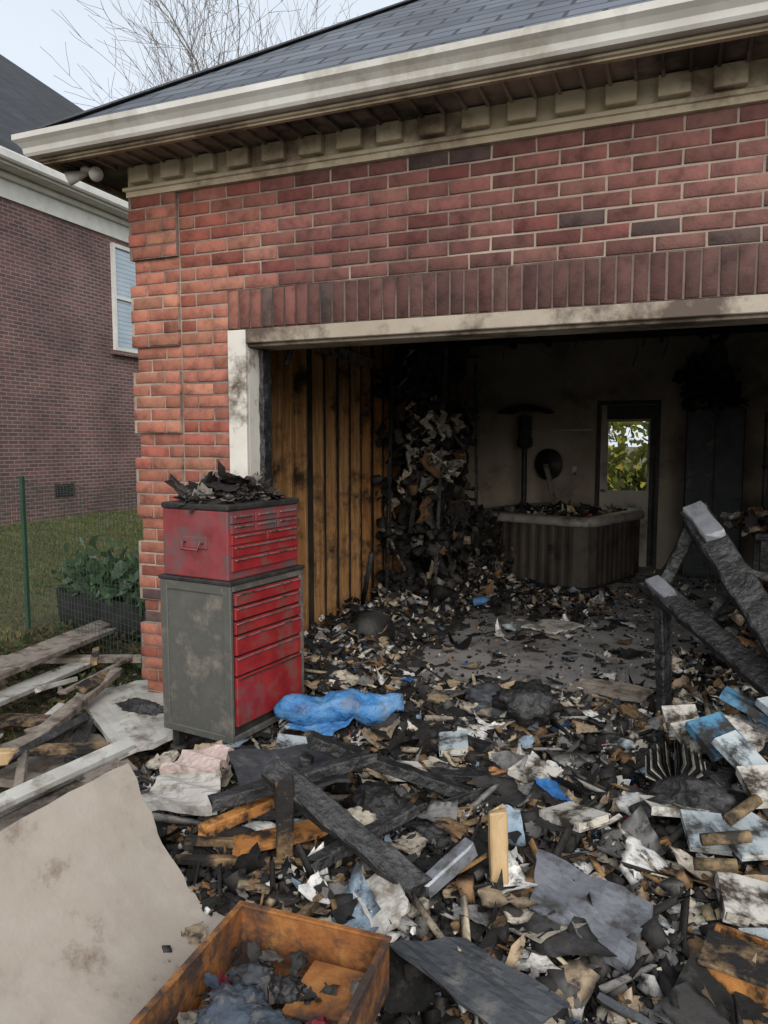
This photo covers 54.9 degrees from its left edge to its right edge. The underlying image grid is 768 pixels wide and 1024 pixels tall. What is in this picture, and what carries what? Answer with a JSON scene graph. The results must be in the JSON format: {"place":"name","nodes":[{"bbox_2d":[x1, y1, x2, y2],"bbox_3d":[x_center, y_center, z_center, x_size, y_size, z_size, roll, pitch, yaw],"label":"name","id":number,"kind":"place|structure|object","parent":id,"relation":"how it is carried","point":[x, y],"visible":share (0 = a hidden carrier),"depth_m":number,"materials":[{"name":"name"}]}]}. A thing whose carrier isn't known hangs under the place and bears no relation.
{"place":"outdoors","nodes":[
{"label":"outdoors","id":0,"kind":"place"},
{"bbox_2d":[0,447,646,792],"bbox_3d":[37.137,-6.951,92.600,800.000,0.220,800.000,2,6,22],"label":"ground","id":1,"kind":"structure","parent":0,"point":[44,701],"depth_m":7.45,"materials":[{"name":"plant"}]},
{"bbox_2d":[0,620,110,665],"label":"wood plank","id":2,"kind":"object","parent":1,"relation":"on","point":[38,647],"visible":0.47,"depth_m":5.19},
{"bbox_2d":[0,628,115,679],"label":"wood plank","id":3,"kind":"object","parent":1,"relation":"on","point":[26,662],"visible":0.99,"depth_m":4.73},
{"bbox_2d":[0,197,140,524],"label":"side wall","id":4,"kind":"structure","parent":1,"relation":"on","point":[67,415],"depth_m":13.53,"materials":[{"name":"brick"}]},
{"bbox_2d":[0,54,83,156],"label":"roof","id":5,"kind":"structure","parent":4,"relation":"on","point":[29,102],"depth_m":17.90,"materials":[{"name":"grey"}]},
{"bbox_2d":[0,159,127,220],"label":"soffit","id":6,"kind":"structure","parent":4,"relation":"attached to","point":[18,171],"depth_m":13.05,"materials":[{"name":"white paint"}]},
{"bbox_2d":[0,146,128,211],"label":"gutter","id":7,"kind":"object","parent":6,"relation":"on","point":[20,160],"visible":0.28,"depth_m":12.68,"materials":[{"name":"white paint"}]},
{"bbox_2d":[0,177,128,243],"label":"frieze","id":8,"kind":"object","parent":4,"relation":"attached to","point":[30,198],"visible":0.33,"depth_m":13.38,"materials":[{"name":"white paint"}]},
{"bbox_2d":[0,169,128,226],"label":"frieze mould","id":9,"kind":"object","parent":8,"relation":"attached to","point":[46,191],"visible":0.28,"depth_m":13.27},
{"bbox_2d":[110,242,117,349],"bbox_3d":[-5.365,-4.275,14.706,0.068,2.090,0.068,2,6,22],"label":"window frame","id":10,"kind":"object","parent":4,"relation":"in","point":[114,294],"visible":1,"depth_m":14.68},
{"bbox_2d":[0,654,141,663],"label":"wood plank","id":11,"kind":"object","parent":1,"relation":"on","point":[103,659],"visible":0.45,"depth_m":4.97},
{"bbox_2d":[0,662,98,706],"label":"wood plank","id":12,"kind":"object","parent":11,"relation":"on","point":[17,691],"visible":0.89,"depth_m":4.43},
{"bbox_2d":[0,476,144,674],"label":"wire fence","id":13,"kind":"object","parent":1,"relation":"on","point":[25,564],"visible":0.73,"depth_m":5.60,"materials":[{"name":"metal"}]},
{"bbox_2d":[0,509,144,742],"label":"grass","id":14,"kind":"structure","parent":1,"relation":"on","point":[118,515],"depth_m":10.13,"materials":[{"name":"plant"}]},
{"bbox_2d":[0,617,146,696],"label":"weeds","id":15,"kind":"object","parent":1,"relation":"on","point":[27,637],"visible":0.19,"depth_m":5.52,"materials":[{"name":"green plant"}]},
{"bbox_2d":[0,646,197,767],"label":"leaf litter","id":16,"kind":"object","parent":1,"relation":"on","point":[135,761],"visible":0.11,"depth_m":4.41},
{"bbox_2d":[71,714,98,736],"bbox_3d":[-1.563,1.143,3.944,0.113,0.052,1.140,-1,5,-8],"label":"wood plank","id":17,"kind":"object","parent":16,"relation":"on","point":[94,731],"visible":0.06,"depth_m":3.84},
{"bbox_2d":[0,713,98,729],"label":"wood plank","id":18,"kind":"object","parent":17,"relation":"on","point":[32,720],"visible":0.3,"depth_m":3.97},
{"bbox_2d":[76,680,172,759],"bbox_3d":[-1.315,1.074,3.982,0.476,0.069,1.057,-3,6,-32],"label":"white door panel","id":19,"kind":"structure","parent":17,"relation":"on","point":[113,722],"depth_m":3.84,"materials":[{"name":"wood"}]},
{"bbox_2d":[115,698,163,715],"bbox_3d":[-1.299,1.053,3.971,0.351,0.100,0.123,2,6,22],"label":"charred bag","id":20,"kind":"object","parent":19,"relation":"on","point":[141,706],"visible":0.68,"depth_m":3.92,"materials":[{"name":"black plastic"}]},
{"bbox_2d":[56,587,145,642],"bbox_3d":[-2.054,0.858,6.133,1.850,0.340,0.624,4,7,38],"label":"fabric planter","id":21,"kind":"object","parent":1,"relation":"on","point":[120,605],"visible":0.23,"depth_m":5.97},
{"bbox_2d":[35,535,144,616],"bbox_3d":[-2.058,0.505,6.127,1.999,0.548,0.907,3,6,31],"label":"leafy plant","id":22,"kind":"object","parent":21,"relation":"in","point":[135,586],"visible":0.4,"depth_m":6.16,"materials":[{"name":"green plant"}]},
{"bbox_2d":[42,0,357,106],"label":"bare tree","id":23,"kind":"object","parent":1,"relation":"on","point":[197,34],"visible":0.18,"depth_m":31.15,"materials":[{"name":"brown plant"}]},
{"bbox_2d":[84,0,353,110],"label":"bare tree","id":24,"kind":"object","parent":1,"relation":"on","point":[214,43],"visible":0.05,"depth_m":41.55,"materials":[{"name":"brown plant"}]},
{"bbox_2d":[11,0,767,707],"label":"brick garage","id":25,"kind":"structure","parent":1,"relation":"on","point":[343,206],"depth_m":3.62,"materials":[{"name":"red brick"}]},
{"bbox_2d":[64,166,103,185],"bbox_3d":[-1.601,-1.802,3.974,0.240,0.090,0.127,2,6,22],"label":"security light","id":26,"kind":"object","parent":25,"relation":"attached to","point":[95,174],"visible":1,"depth_m":3.95,"materials":[{"name":"white paint"}]},
{"bbox_2d":[349,610,394,640],"bbox_3d":[-0.095,0.891,5.494,0.310,0.316,0.190,-3,6,-33],"label":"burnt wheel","id":27,"kind":"object","parent":25,"relation":"on","point":[369,623],"visible":0.56,"depth_m":5.42,"materials":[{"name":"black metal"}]},
{"bbox_2d":[371,342,514,602],"bbox_3d":[0.730,-0.449,7.649,1.059,2.808,2.653,3,6,28],"label":"burnt shelving","id":28,"kind":"object","parent":25,"relation":"on","point":[442,533],"visible":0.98,"depth_m":6.79,"materials":[{"name":"brown wood"}]},
{"bbox_2d":[497,405,554,504],"bbox_3d":[1.801,-0.344,9.519,0.740,2.060,0.740,2,6,22],"label":"patio heater","id":29,"kind":"object","parent":25,"relation":"on","point":[524,441],"visible":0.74,"depth_m":9.39,"materials":[{"name":"black metal"}]},
{"bbox_2d":[521,619,584,634],"bbox_3d":[1.421,0.960,6.223,0.448,0.043,0.315,-4,6,-35],"label":"drywall piece","id":30,"kind":"object","parent":25,"relation":"on","point":[549,626],"visible":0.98,"depth_m":6.20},
{"bbox_2d":[482,497,644,592],"bbox_3d":[2.031,0.308,8.643,1.570,0.920,1.570,5,7,42],"label":"hot tub","id":31,"kind":"object","parent":25,"relation":"on","point":[585,548],"visible":0.98,"depth_m":8.01,"materials":[{"name":"grey wood"}]},
{"bbox_2d":[543,464,556,504],"bbox_3d":[2.107,-0.296,9.320,0.070,0.609,0.338,-2,5,-17],"label":"leaning board","id":32,"kind":"object","parent":31,"relation":"on","point":[550,484],"visible":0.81,"depth_m":9.33,"materials":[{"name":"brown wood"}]},
{"bbox_2d":[535,449,562,479],"bbox_3d":[2.115,-0.613,9.499,0.045,0.400,0.400,-5,7,-41],"label":"metal disc","id":33,"kind":"object","parent":32,"relation":"attached to","point":[552,458],"visible":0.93,"depth_m":9.45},
{"bbox_2d":[595,401,601,505],"bbox_3d":[2.756,-0.365,9.529,0.045,2.100,0.190,2,6,22],"label":"frame","id":34,"kind":"object","parent":25,"relation":"on","point":[598,450],"visible":0.57,"depth_m":9.41,"materials":[{"name":"wood"}]},
{"bbox_2d":[599,406,606,505],"bbox_3d":[2.812,-0.341,9.514,0.068,2.035,0.040,2,6,22],"label":"stile","id":35,"kind":"object","parent":25,"relation":"on","point":[603,453],"visible":0.64,"depth_m":9.46,"materials":[{"name":"wood"}]},
{"bbox_2d":[607,405,650,418],"bbox_3d":[3.087,-1.257,9.320,0.525,0.175,0.040,2,6,22],"label":"top rail","id":36,"kind":"object","parent":35,"relation":"attached to","point":[628,411],"visible":1,"depth_m":9.30,"materials":[{"name":"wood"}]},
{"bbox_2d":[605,492,647,566],"bbox_3d":[3.085,0.220,9.448,0.525,0.930,0.052,2,6,22],"label":"entry door","id":37,"kind":"structure","parent":25,"relation":"on","point":[632,500],"depth_m":9.37,"materials":[{"name":"metal"}]},
{"bbox_2d":[646,405,656,566],"bbox_3d":[3.365,-0.321,9.293,0.073,2.035,0.040,2,6,22],"label":"stile","id":38,"kind":"object","parent":25,"relation":"on","point":[651,491],"visible":0.93,"depth_m":9.27,"materials":[{"name":"wood"}]},
{"bbox_2d":[652,400,661,568],"bbox_3d":[3.420,-0.341,9.264,0.045,2.100,0.190,2,6,22],"label":"frame","id":39,"kind":"object","parent":25,"relation":"on","point":[656,483],"visible":0.93,"depth_m":9.17,"materials":[{"name":"wood"}]},
{"bbox_2d":[681,327,742,403],"bbox_3d":[3.465,-1.582,7.805,0.602,0.888,0.490,2,6,22],"label":"hanging burnt fixture","id":40,"kind":"object","parent":25,"relation":"hanging from","point":[713,385],"visible":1,"depth_m":7.70,"materials":[{"name":"black"}]},
{"bbox_2d":[681,406,745,577],"bbox_3d":[3.868,-0.231,8.716,0.620,1.980,0.470,2,6,22],"label":"burnt storage cabinet","id":41,"kind":"object","parent":25,"relation":"on","point":[714,459],"visible":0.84,"depth_m":8.49,"materials":[{"name":"black metal"}]},
{"bbox_2d":[672,365,751,416],"bbox_3d":[3.748,-1.390,8.502,0.779,0.799,0.589,0,5,-1],"label":"burnt goods heap","id":42,"kind":"object","parent":41,"relation":"on","point":[694,403],"visible":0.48,"depth_m":8.42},
{"bbox_2d":[711,580,767,664],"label":"burnt goods heap","id":43,"kind":"object","parent":25,"relation":"on","point":[737,627],"visible":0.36,"depth_m":4.88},
{"bbox_2d":[750,531,767,593],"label":"burnt workbench","id":44,"kind":"object","parent":25,"relation":"on","point":[760,552],"visible":0.33,"depth_m":5.73,"materials":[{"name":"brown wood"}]},
{"bbox_2d":[720,507,767,536],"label":"burnt goods heap","id":45,"kind":"object","parent":44,"relation":"on","point":[753,519],"visible":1,"depth_m":5.81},
{"bbox_2d":[91,555,767,1023],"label":"debris pile","id":46,"kind":"object","parent":1,"relation":"on","point":[667,979],"visible":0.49,"depth_m":2.61,"materials":[{"name":"brown wood"}]},
{"bbox_2d":[4,734,137,783],"bbox_3d":[-1.491,1.175,3.461,0.478,0.052,0.599,-4,7,-37],"label":"plywood sheet","id":47,"kind":"object","parent":46,"relation":"on","point":[40,764],"visible":0.24,"depth_m":3.43,"materials":[{"name":"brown wood"}]},
{"bbox_2d":[0,731,73,756],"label":"wood plank","id":48,"kind":"object","parent":47,"relation":"on","point":[21,741],"visible":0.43,"depth_m":3.37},
{"bbox_2d":[0,713,89,768],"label":"lumber scrap","id":49,"kind":"object","parent":48,"relation":"on","point":[64,729],"visible":0.83,"depth_m":3.46,"materials":[{"name":"brown wood"}]},
{"bbox_2d":[29,667,121,739],"bbox_3d":[-1.625,1.017,3.881,0.086,0.074,1.142,0,5,2],"label":"wood plank","id":50,"kind":"object","parent":48,"relation":"on","point":[72,707],"visible":0.7,"depth_m":3.83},
{"bbox_2d":[29,742,109,756],"bbox_3d":[-1.620,1.073,3.329,0.725,0.113,0.080,-2,6,-21],"label":"wood plank","id":51,"kind":"object","parent":47,"relation":"on","point":[51,749],"visible":0.72,"depth_m":3.38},
{"bbox_2d":[64,718,93,761],"bbox_3d":[-1.459,1.088,3.557,0.076,0.071,0.481,-1,5,-14],"label":"lumber scrap","id":52,"kind":"object","parent":47,"relation":"on","point":[82,734],"visible":0.62,"depth_m":3.54,"materials":[{"name":"brown wood"}]},
{"bbox_2d":[0,763,224,1023],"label":"hardboard sheet","id":53,"kind":"object","parent":46,"relation":"on","point":[100,905],"visible":0.9,"depth_m":1.93,"materials":[{"name":"wood"}]},
{"bbox_2d":[0,736,138,810],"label":"trim board","id":54,"kind":"object","parent":53,"relation":"on","point":[43,782],"depth_m":2.08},
{"bbox_2d":[142,771,220,815],"bbox_3d":[-0.743,1.057,2.804,0.301,0.089,0.234,1,5,7],"label":"foam board","id":55,"kind":"object","parent":46,"relation":"on","point":[184,793],"visible":0.88,"depth_m":2.76,"materials":[{"name":"plastic"}]},
{"bbox_2d":[159,744,233,777],"bbox_3d":[-0.734,0.999,2.964,0.272,0.104,0.175,2,6,22],"label":"insulation pad","id":56,"kind":"object","parent":46,"relation":"on","point":[215,758],"visible":0.92,"depth_m":2.94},
{"bbox_2d":[158,461,304,751],"bbox_3d":[-0.767,0.440,3.634,0.530,1.390,0.588,3,6,29],"label":"tool chest","id":57,"kind":"object","parent":46,"relation":"on","point":[231,596],"visible":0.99,"depth_m":3.43,"materials":[{"name":"red metal"}]},
{"bbox_2d":[174,854,329,869],"bbox_3d":[-0.419,1.126,2.374,0.509,0.038,0.032,0,5,1],"label":"burnt timber","id":58,"kind":"object","parent":46,"relation":"on","point":[211,860],"visible":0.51,"depth_m":2.37,"materials":[{"name":"brown wood"}]},
{"bbox_2d":[185,834,325,850],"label":"burnt timber","id":59,"kind":"object","parent":46,"relation":"on","point":[205,841],"visible":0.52,"depth_m":2.45,"materials":[{"name":"brown wood"}]},
{"bbox_2d":[129,900,391,1023],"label":"wooden drawer","id":60,"kind":"object","parent":46,"relation":"on","point":[247,963],"visible":1,"depth_m":1.83,"materials":[{"name":"wood"}]},
{"bbox_2d":[198,784,330,836],"bbox_3d":[-0.386,1.010,2.583,0.563,0.057,0.046,-5,7,-41],"label":"scorched board","id":61,"kind":"object","parent":46,"relation":"on","point":[232,818],"visible":0.54,"depth_m":2.47,"materials":[{"name":"orange wood"}]},
{"bbox_2d":[232,820,327,856],"bbox_3d":[-0.336,1.074,2.449,0.329,0.066,0.110,-1,5,-9],"label":"scorched board","id":62,"kind":"object","parent":46,"relation":"on","point":[304,831],"visible":0.63,"depth_m":2.43,"materials":[{"name":"orange wood"}]},
{"bbox_2d":[274,773,294,858],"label":"burnt timber","id":63,"kind":"object","parent":46,"relation":"on","point":[284,805],"visible":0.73,"depth_m":2.33,"materials":[{"name":"brown wood"}]},
{"bbox_2d":[228,744,350,803],"bbox_3d":[-0.333,0.948,2.738,0.430,0.043,0.457,-2,6,-19],"label":"dark flat panel","id":64,"kind":"object","parent":46,"relation":"on","point":[249,765],"visible":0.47,"depth_m":2.78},
{"bbox_2d":[207,748,377,812],"bbox_3d":[-0.309,0.922,2.554,0.586,0.142,0.066,-1,5,-16],"label":"burnt timber","id":65,"kind":"object","parent":64,"relation":"on","point":[312,773],"visible":0.79,"depth_m":2.54,"materials":[{"name":"brown wood"}]},
{"bbox_2d":[281,717,353,736],"bbox_3d":[-0.306,1.005,3.515,0.344,0.070,0.149,1,5,8],"label":"blue tarp flap","id":66,"kind":"object","parent":46,"relation":"on","point":[329,729],"visible":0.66,"depth_m":3.48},
{"bbox_2d":[273,688,403,726],"bbox_3d":[-0.217,0.951,3.575,0.629,0.191,0.167,-1,5,-7],"label":"blue tarp bundle","id":67,"kind":"object","parent":46,"relation":"on","point":[367,709],"visible":0.94,"depth_m":3.52,"materials":[{"name":"plastic"}]},
{"bbox_2d":[261,753,431,907],"bbox_3d":[-0.128,0.969,2.287,0.591,0.338,0.094,3,6,29],"label":"burnt timber","id":68,"kind":"object","parent":46,"relation":"on","point":[318,807],"visible":0.88,"depth_m":2.26,"materials":[{"name":"brown wood"}]},
{"bbox_2d":[307,801,419,872],"bbox_3d":[-0.065,1.024,2.344,0.051,0.107,0.410,8,9,56],"label":"burnt timber","id":69,"kind":"object","parent":46,"relation":"on","point":[327,856],"visible":0.78,"depth_m":2.35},
{"bbox_2d":[343,781,408,817],"bbox_3d":[-0.026,1.102,2.764,0.218,0.178,0.229,-3,6,-26],"label":"charred bag","id":70,"kind":"object","parent":46,"relation":"on","point":[378,800],"visible":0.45,"depth_m":2.71,"materials":[{"name":"black plastic"}]},
{"bbox_2d":[353,873,409,934],"bbox_3d":[0.002,1.123,2.128,0.147,0.082,0.232,-2,6,-21],"label":"plastic bag","id":71,"kind":"object","parent":46,"relation":"on","point":[392,901],"visible":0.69,"depth_m":2.09,"materials":[{"name":"plastic"}]},
{"bbox_2d":[305,730,476,802],"bbox_3d":[0.029,0.941,2.715,0.642,0.310,0.078,-1,5,-11],"label":"burnt timber","id":72,"kind":"object","parent":46,"relation":"on","point":[411,774],"visible":0.82,"depth_m":2.69,"materials":[{"name":"brown wood"}]},
{"bbox_2d":[401,817,449,844],"bbox_3d":[0.158,1.108,2.562,0.211,0.084,0.144,2,6,22],"label":"melted lump","id":73,"kind":"object","parent":46,"relation":"on","point":[427,830],"visible":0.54,"depth_m":2.54,"materials":[{"name":"black plastic"}]},
{"bbox_2d":[394,711,493,751],"bbox_3d":[0.246,1.031,3.483,0.638,0.061,0.065,5,7,46],"label":"burnt timber","id":74,"kind":"object","parent":46,"relation":"on","point":[480,744],"visible":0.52,"depth_m":3.35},
{"bbox_2d":[424,837,477,897],"bbox_3d":[0.192,1.070,2.227,0.186,0.133,0.050,-3,6,-29],"label":"metal channel","id":75,"kind":"object","parent":46,"relation":"on","point":[458,858],"visible":0.93,"depth_m":2.21,"materials":[{"name":"metal"}]},
{"bbox_2d":[439,730,467,756],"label":"burnt book","id":76,"kind":"object","parent":46,"relation":"on","point":[457,741],"visible":0.97,"depth_m":3.29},
{"bbox_2d":[389,937,569,1023],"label":"gray panel","id":77,"kind":"object","parent":46,"relation":"on","point":[481,984],"visible":0.99,"depth_m":1.86,"materials":[{"name":"wood"}]},
{"bbox_2d":[464,681,501,703],"bbox_3d":[0.556,0.982,3.917,0.220,0.153,0.245,-3,6,-33],"label":"charred bag","id":78,"kind":"object","parent":46,"relation":"on","point":[486,691],"visible":0.52,"depth_m":3.88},
{"bbox_2d":[488,804,508,884],"bbox_3d":[0.350,1.097,2.257,0.056,0.380,0.100,0,5,-5],"label":"wood post","id":79,"kind":"object","parent":46,"relation":"on","point":[498,836],"visible":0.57,"depth_m":2.24,"materials":[{"name":"brown wood"}]},
{"bbox_2d":[478,888,524,955],"bbox_3d":[0.317,1.168,2.071,0.045,0.070,0.372,3,6,30],"label":"burnt stick","id":80,"kind":"object","parent":46,"relation":"on","point":[488,943],"visible":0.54,"depth_m":2.05,"materials":[{"name":"brown wood"}]},
{"bbox_2d":[426,768,577,783],"bbox_3d":[0.479,1.075,2.988,0.623,0.046,0.071,0,5,2],"label":"burnt timber","id":81,"kind":"object","parent":46,"relation":"on","point":[463,774],"visible":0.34,"depth_m":2.98,"materials":[{"name":"brown wood"}]},
{"bbox_2d":[491,679,562,729],"bbox_3d":[0.711,0.973,3.720,0.303,0.248,0.301,-3,6,-31],"label":"charred bag","id":82,"kind":"object","parent":46,"relation":"on","point":[527,704],"visible":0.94,"depth_m":3.63,"materials":[{"name":"black plastic"}]},
{"bbox_2d":[508,755,563,783],"bbox_3d":[0.612,1.050,2.983,0.164,0.028,0.156,12,16,42],"label":"burnt book","id":83,"kind":"object","parent":46,"relation":"on","point":[534,767],"visible":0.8,"depth_m":2.97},
{"bbox_2d":[539,801,610,832],"bbox_3d":[0.666,1.065,2.588,0.148,0.030,0.199,-1,-6,-30],"label":"burnt book","id":84,"kind":"object","parent":46,"relation":"on","point":[581,818],"visible":1,"depth_m":2.55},
{"bbox_2d":[529,849,652,974],"bbox_3d":[0.566,1.141,2.145,0.250,0.094,0.426,-5,7,-44],"label":"foil insulation panel","id":85,"kind":"object","parent":46,"relation":"on","point":[615,914],"visible":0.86,"depth_m":2.11,"materials":[{"name":"metal"}]},
{"bbox_2d":[567,677,653,703],"bbox_3d":[1.367,1.084,4.473,0.459,0.069,0.230,4,6,35],"label":"drywall piece","id":86,"kind":"object","parent":46,"relation":"on","point":[624,691],"visible":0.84,"depth_m":4.47,"materials":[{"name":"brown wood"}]},
{"bbox_2d":[597,992,656,1023],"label":"burnt stick","id":87,"kind":"object","parent":46,"relation":"on","point":[618,1008],"visible":1,"depth_m":1.79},
{"bbox_2d":[645,742,706,780],"bbox_3d":[1.119,0.968,2.829,0.234,0.120,0.180,2,6,22],"label":"fanned open book","id":88,"kind":"object","parent":46,"relation":"on","point":[660,763],"visible":0.77,"depth_m":2.81,"materials":[{"name":"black paper"}]},
{"bbox_2d":[661,704,698,739],"bbox_3d":[1.343,0.943,3.326,0.147,0.022,0.176,-6,33,11],"label":"burnt book","id":89,"kind":"object","parent":46,"relation":"on","point":[674,713],"visible":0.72,"depth_m":3.35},
{"bbox_2d":[628,767,737,817],"bbox_3d":[1.125,1.028,2.722,0.064,0.072,0.557,10,11,62],"label":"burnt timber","id":90,"kind":"object","parent":46,"relation":"on","point":[730,776],"visible":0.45,"depth_m":2.65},
{"bbox_2d":[669,718,704,753],"bbox_3d":[1.297,0.932,3.072,0.146,0.030,0.166,-9,26,-6],"label":"burnt book","id":91,"kind":"object","parent":46,"relation":"on","point":[680,732],"visible":0.32,"depth_m":3.06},
{"bbox_2d":[648,770,740,821],"bbox_3d":[1.141,1.053,2.718,0.322,0.188,0.261,2,6,22],"label":"charred bag","id":92,"kind":"object","parent":46,"relation":"on","point":[687,790],"visible":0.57,"depth_m":2.66,"materials":[{"name":"black plastic"}]},
{"bbox_2d":[639,501,767,711],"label":"charred wood frame","id":93,"kind":"object","parent":46,"relation":"on","point":[706,533],"visible":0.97,"depth_m":3.66,"materials":[{"name":"wood"}]},
{"bbox_2d":[680,809,732,855],"bbox_3d":[1.068,1.062,2.455,0.131,0.021,0.170,3,20,10],"label":"burnt book","id":94,"kind":"object","parent":46,"relation":"on","point":[695,823],"visible":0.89,"depth_m":2.46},
{"bbox_2d":[693,857,737,871],"bbox_3d":[1.010,1.075,2.255,0.125,0.047,0.038,1,5,12],"label":"wood block","id":95,"kind":"object","parent":46,"relation":"on","point":[715,864],"visible":1,"depth_m":2.24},
{"bbox_2d":[684,712,749,761],"bbox_3d":[1.327,0.893,2.946,0.172,0.033,0.177,-10,37,-17],"label":"burnt book","id":96,"kind":"object","parent":46,"relation":"on","point":[704,731],"visible":0.75,"depth_m":2.95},
{"bbox_2d":[697,923,767,1008],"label":"scorched crate","id":97,"kind":"object","parent":46,"relation":"on","point":[726,955],"visible":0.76,"depth_m":1.87,"materials":[{"name":"orange wood"}]},
{"bbox_2d":[714,871,767,927],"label":"burnt book","id":98,"kind":"object","parent":46,"relation":"on","point":[743,902],"visible":0.93,"depth_m":2.15,"materials":[{"name":"paper"}]},
{"bbox_2d":[714,710,767,751],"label":"drywall piece","id":99,"kind":"object","parent":46,"relation":"on","point":[755,739],"visible":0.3,"depth_m":2.96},
{"bbox_2d":[719,686,767,725],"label":"burnt book","id":100,"kind":"object","parent":46,"relation":"on","point":[739,701],"visible":1,"depth_m":3.18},
{"bbox_2d":[736,765,767,808],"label":"burnt book","id":101,"kind":"object","parent":46,"relation":"on","point":[752,779],"visible":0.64,"depth_m":2.63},
{"bbox_2d":[711,730,767,768],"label":"burnt book","id":102,"kind":"object","parent":101,"relation":"on","point":[734,748],"visible":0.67,"depth_m":2.77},
{"bbox_2d":[743,812,767,831],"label":"burnt book","id":103,"kind":"object","parent":46,"relation":"on","point":[762,822],"depth_m":2.49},
{"bbox_2d":[710,818,767,860],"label":"burnt book","id":104,"kind":"object","parent":103,"relation":"on","point":[756,849],"visible":0.73,"depth_m":2.33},
{"bbox_2d":[699,830,752,845],"bbox_3d":[1.064,1.015,2.304,0.151,0.057,0.038,1,5,6],"label":"wood block","id":105,"kind":"object","parent":104,"relation":"on","point":[725,837],"visible":1,"depth_m":2.29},
{"bbox_2d":[723,794,762,825],"bbox_3d":[1.156,0.958,2.381,0.145,0.076,0.038,-3,6,-26],"label":"wood piece","id":106,"kind":"object","parent":104,"relation":"on","point":[742,810],"visible":1,"depth_m":2.37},
{"bbox_2d":[607,421,648,490],"bbox_3d":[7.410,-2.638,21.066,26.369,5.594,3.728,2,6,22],"label":"distant shrubs","id":107,"kind":"object","parent":1,"relation":"on","point":[621,476],"visible":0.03,"depth_m":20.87,"materials":[{"name":"green plant"}]},
{"bbox_2d":[0,0,647,446],"label":"sky","id":108,"kind":"structure","parent":0,"point":[27,27],"materials":[{"name":"white"}]},
{"bbox_2d":[638,794,709,817],"bbox_3d":[1.041,1.058,2.654,0.217,0.031,0.125,6,-3,-2],"label":"burnt book","id":109,"kind":"object","parent":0,"point":[669,810],"visible":0.51,"depth_m":2.59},
{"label":"wood plank","id":110,"kind":"object","parent":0,"visible":0},
{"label":"wood plank","id":111,"kind":"object","parent":110,"relation":"on","visible":0},
{"bbox_2d":[0,780,84,830],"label":"trim board","id":112,"kind":"object","parent":111,"relation":"on","point":[9,819],"depth_m":2.10,"materials":[{"name":"grey wood"}]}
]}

